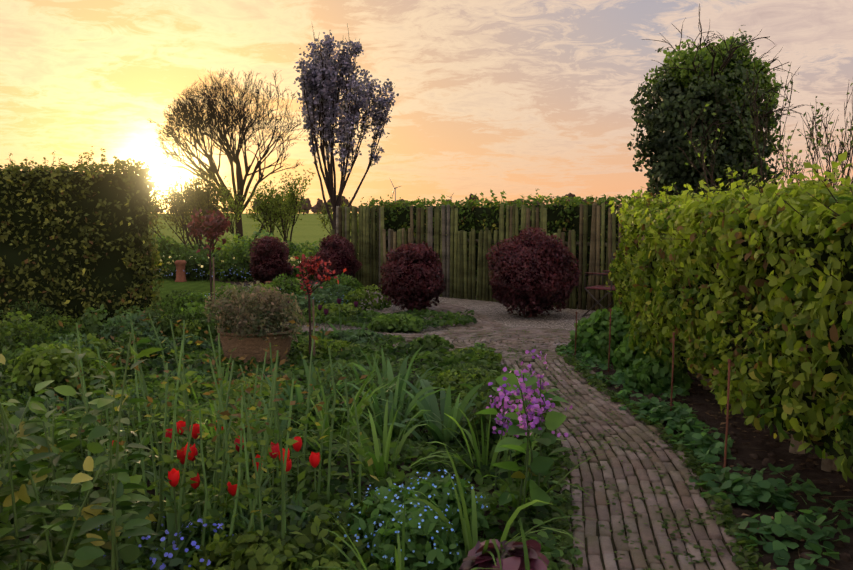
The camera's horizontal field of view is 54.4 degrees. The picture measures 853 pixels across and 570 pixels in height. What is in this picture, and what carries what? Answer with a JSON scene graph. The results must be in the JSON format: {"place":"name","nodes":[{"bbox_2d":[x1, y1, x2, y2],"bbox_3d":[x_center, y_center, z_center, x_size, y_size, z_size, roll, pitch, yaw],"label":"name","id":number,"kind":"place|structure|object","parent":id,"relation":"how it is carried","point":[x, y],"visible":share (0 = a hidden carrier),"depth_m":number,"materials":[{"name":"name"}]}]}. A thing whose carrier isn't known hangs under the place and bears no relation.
{"place":"outdoors","nodes":[
{"label":"outdoors","id":0,"kind":"place"},
{"bbox_2d":[152,278,247,312],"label":"lawn","id":1,"kind":"structure","parent":0,"point":[171,285],"depth_m":17.89,"materials":[{"name":"green plant"}]},
{"bbox_2d":[175,260,186,281],"bbox_3d":[-5.676,-0.320,19.152,0.270,0.500,0.270,0,5,1],"label":"chimney pot","id":2,"kind":"object","parent":1,"relation":"on","point":[180,272],"visible":0.9,"depth_m":19.06,"materials":[{"name":"orange ceramic"}]},
{"bbox_2d":[148,213,358,253],"bbox_3d":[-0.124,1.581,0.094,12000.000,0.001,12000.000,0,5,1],"label":"field","id":3,"kind":"structure","parent":0,"point":[307,227],"depth_m":78.41,"materials":[{"name":"green plant"}]},
{"bbox_2d":[63,146,115,172],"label":"shrub","id":4,"kind":"object","parent":3,"relation":"on","point":[80,162],"visible":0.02,"depth_m":39.05,"materials":[{"name":"green plant"}]},
{"bbox_2d":[154,170,221,248],"bbox_3d":[-7.642,-2.229,27.229,2.155,3.041,2.924,0,5,1],"label":"shrub","id":5,"kind":"object","parent":3,"relation":"on","point":[186,215],"visible":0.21,"depth_m":26.60,"materials":[{"name":"green plant"}]},
{"bbox_2d":[147,68,306,242],"bbox_3d":[-8.458,-5.326,35.772,6.735,7.820,6.653,-2,5,-22],"label":"bare tree","id":6,"kind":"object","parent":3,"relation":"on","point":[215,114],"visible":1,"depth_m":34.71,"materials":[{"name":"brown plant"}]},
{"bbox_2d":[190,176,288,245],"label":"shrubs","id":7,"kind":"object","parent":3,"relation":"on","point":[229,206],"visible":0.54,"depth_m":25.72,"materials":[{"name":"green plant"}]},
{"bbox_2d":[261,173,306,242],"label":"shrub","id":8,"kind":"object","parent":3,"relation":"on","point":[283,219],"visible":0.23,"depth_m":29.60,"materials":[{"name":"green plant"}]},
{"bbox_2d":[309,195,367,235],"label":"shrub","id":9,"kind":"object","parent":3,"relation":"on","point":[323,218],"visible":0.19,"depth_m":26.75,"materials":[{"name":"green plant"}]},
{"bbox_2d":[293,25,398,232],"bbox_3d":[-1.765,-2.900,18.426,2.292,5.969,1.980,0,5,1],"label":"cherry tree","id":10,"kind":"object","parent":3,"relation":"on","point":[323,83],"visible":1,"depth_m":18.14,"materials":[{"name":"purple plant"}]},
{"bbox_2d":[153,191,617,214],"bbox_3d":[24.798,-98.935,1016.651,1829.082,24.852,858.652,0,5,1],"label":"treeline","id":11,"kind":"object","parent":3,"relation":"on","point":[315,209],"visible":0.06,"depth_m":847.80,"materials":[{"name":"green plant"}]},
{"bbox_2d":[391,181,400,200],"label":"wind turbine","id":12,"kind":"object","parent":3,"relation":"on","point":[395,190],"visible":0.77,"depth_m":2587.49,"materials":[{"name":"white metal"}]},
{"bbox_2d":[4,274,852,569],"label":"soil beds","id":13,"kind":"object","parent":3,"relation":"on","point":[784,454],"depth_m":5.09,"materials":[{"name":"brown soil"}]},
{"bbox_2d":[0,148,169,325],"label":"hedge","id":14,"kind":"object","parent":13,"relation":"on","point":[74,244],"visible":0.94,"depth_m":11.45,"materials":[{"name":"green plant"}]},
{"bbox_2d":[148,163,226,260],"bbox_3d":[-6.455,-1.722,21.928,2.567,2.958,2.709,-3,6,-31],"label":"tree","id":15,"kind":"object","parent":13,"relation":"on","point":[200,199],"visible":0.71,"depth_m":21.84,"materials":[{"name":"green plant"}]},
{"bbox_2d":[186,208,230,300],"bbox_3d":[-2.875,-0.165,10.928,0.650,1.711,0.607,0,5,1],"label":"standard shrub","id":16,"kind":"object","parent":13,"relation":"on","point":[217,226],"visible":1,"depth_m":10.87,"materials":[{"name":"red plant"}]},
{"bbox_2d":[202,280,308,370],"bbox_3d":[-1.730,0.387,8.563,1.051,0.923,1.012,0,5,1],"label":"potted shrub","id":17,"kind":"object","parent":13,"relation":"on","point":[242,336],"visible":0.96,"depth_m":8.32,"materials":[{"name":"leaf"},{"name":"terracotta"}]},
{"bbox_2d":[150,227,391,326],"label":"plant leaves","id":18,"kind":"object","parent":13,"relation":"on","point":[231,262],"visible":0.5,"depth_m":19.11,"materials":[{"name":"green plant"}]},
{"bbox_2d":[249,236,293,284],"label":"round shrub","id":19,"kind":"object","parent":13,"relation":"on","point":[269,260],"visible":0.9,"depth_m":17.00,"materials":[{"name":"red plant"}]},
{"bbox_2d":[0,308,551,569],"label":"garden plants","id":20,"kind":"object","parent":13,"relation":"on","point":[435,357],"visible":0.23,"depth_m":5.49,"materials":[{"name":"green plant"}]},
{"bbox_2d":[239,169,315,241],"bbox_3d":[-4.192,-1.845,23.534,2.096,2.905,1.870,-4,6,-39],"label":"shrub","id":21,"kind":"object","parent":13,"relation":"on","point":[293,202],"visible":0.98,"depth_m":23.38,"materials":[{"name":"green plant"}]},
{"bbox_2d":[292,254,345,356],"bbox_3d":[-1.078,0.290,8.473,0.576,1.228,0.427,0,5,1],"label":"standard shrub","id":22,"kind":"object","parent":13,"relation":"on","point":[311,264],"visible":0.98,"depth_m":8.47,"materials":[{"name":"red plant"}]},
{"bbox_2d":[0,291,852,569],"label":"ground cover plants","id":23,"kind":"object","parent":13,"relation":"on","point":[417,517],"visible":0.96,"depth_m":4.07,"materials":[{"name":"green plant"}]},
{"bbox_2d":[305,284,612,345],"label":"gravel","id":24,"kind":"structure","parent":13,"relation":"on","point":[565,318],"depth_m":12.69,"materials":[{"name":"grey gravel"}]},
{"bbox_2d":[313,233,361,285],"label":"round shrub","id":25,"kind":"object","parent":24,"relation":"on","point":[339,250],"visible":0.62,"depth_m":16.18,"materials":[{"name":"red plant"}]},
{"bbox_2d":[378,241,445,311],"bbox_3d":[-0.226,-0.099,13.092,1.073,1.181,1.105,0,5,1],"label":"round shrub","id":26,"kind":"object","parent":24,"relation":"on","point":[413,278],"visible":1,"depth_m":12.80,"materials":[{"name":"red plant"}]},
{"bbox_2d":[486,225,581,317],"bbox_3d":[1.588,-0.185,12.588,1.341,1.439,1.502,3,6,29],"label":"round shrub","id":27,"kind":"object","parent":24,"relation":"on","point":[534,268],"visible":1,"depth_m":12.23,"materials":[{"name":"red plant"}]},
{"bbox_2d":[582,253,616,316],"bbox_3d":[2.762,-0.007,12.680,0.548,1.007,0.615,4,6,39],"label":"bistro chair","id":28,"kind":"object","parent":24,"relation":"on","point":[602,286],"visible":0.5,"depth_m":12.55,"materials":[{"name":"paint"}]},
{"bbox_2d":[331,203,624,311],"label":"fence poles","id":29,"kind":"object","parent":13,"relation":"on","point":[368,240],"visible":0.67,"depth_m":15.18,"materials":[{"name":"brown wood"}]},
{"bbox_2d":[459,539,549,569],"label":"heuchera","id":30,"kind":"object","parent":13,"relation":"on","point":[476,557],"visible":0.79,"depth_m":3.43,"materials":[{"name":"purple plant"}]},
{"bbox_2d":[357,184,747,306],"bbox_3d":[2.816,-0.691,14.534,11.330,2.050,1.377,4,7,42],"label":"climbing ivy","id":31,"kind":"object","parent":13,"relation":"on","point":[562,216],"visible":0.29,"depth_m":15.43,"materials":[{"name":"green plant"}]},
{"bbox_2d":[414,327,779,569],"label":"path edge moss","id":32,"kind":"object","parent":13,"relation":"on","point":[559,544],"visible":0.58,"depth_m":4.54,"materials":[{"name":"green plant"}]},
{"bbox_2d":[503,361,749,569],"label":"path bedding","id":33,"kind":"object","parent":13,"relation":"on","point":[636,521],"depth_m":4.39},
{"bbox_2d":[574,309,731,474],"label":"garden stakes","id":34,"kind":"object","parent":13,"relation":"on","point":[727,411],"visible":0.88,"depth_m":6.32,"materials":[{"name":"brown wood"}]},
{"bbox_2d":[585,361,852,561],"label":"soil clods","id":35,"kind":"object","parent":13,"relation":"on","point":[846,557],"visible":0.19,"depth_m":5.22,"materials":[{"name":"brown soil"}]},
{"bbox_2d":[627,3,812,198],"bbox_3d":[4.871,-2.143,13.916,2.731,5.243,2.943,0,5,1],"label":"ivy tree","id":36,"kind":"object","parent":13,"relation":"on","point":[712,74],"visible":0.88,"depth_m":13.72,"materials":[{"name":"green plant"}]},
{"bbox_2d":[606,151,852,481],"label":"hedge","id":37,"kind":"object","parent":13,"relation":"on","point":[753,284],"visible":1,"depth_m":5.03,"materials":[{"name":"green plant"}]},
{"bbox_2d":[607,369,852,569],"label":"soil dead leaves twigs","id":38,"kind":"object","parent":13,"relation":"on","point":[807,459],"visible":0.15,"depth_m":5.19,"materials":[{"name":"brown soil"}]},
{"bbox_2d":[656,104,852,199],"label":"bare shrub","id":39,"kind":"object","parent":13,"relation":"on","point":[750,170],"visible":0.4,"depth_m":10.36,"materials":[{"name":"brown plant"}]},
{"bbox_2d":[725,46,852,188],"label":"bare shrub","id":40,"kind":"object","parent":13,"relation":"on","point":[819,136],"visible":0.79,"depth_m":11.56,"materials":[{"name":"brown plant"}]},
{"bbox_2d":[244,288,748,569],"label":"path bricks","id":41,"kind":"object","parent":3,"relation":"on","point":[648,475],"visible":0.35,"depth_m":4.99,"materials":[{"name":"brick"}]},
{"bbox_2d":[0,0,852,212],"label":"sky","id":42,"kind":"structure","parent":0,"point":[518,98],"materials":[{"name":"orange"}]}
]}

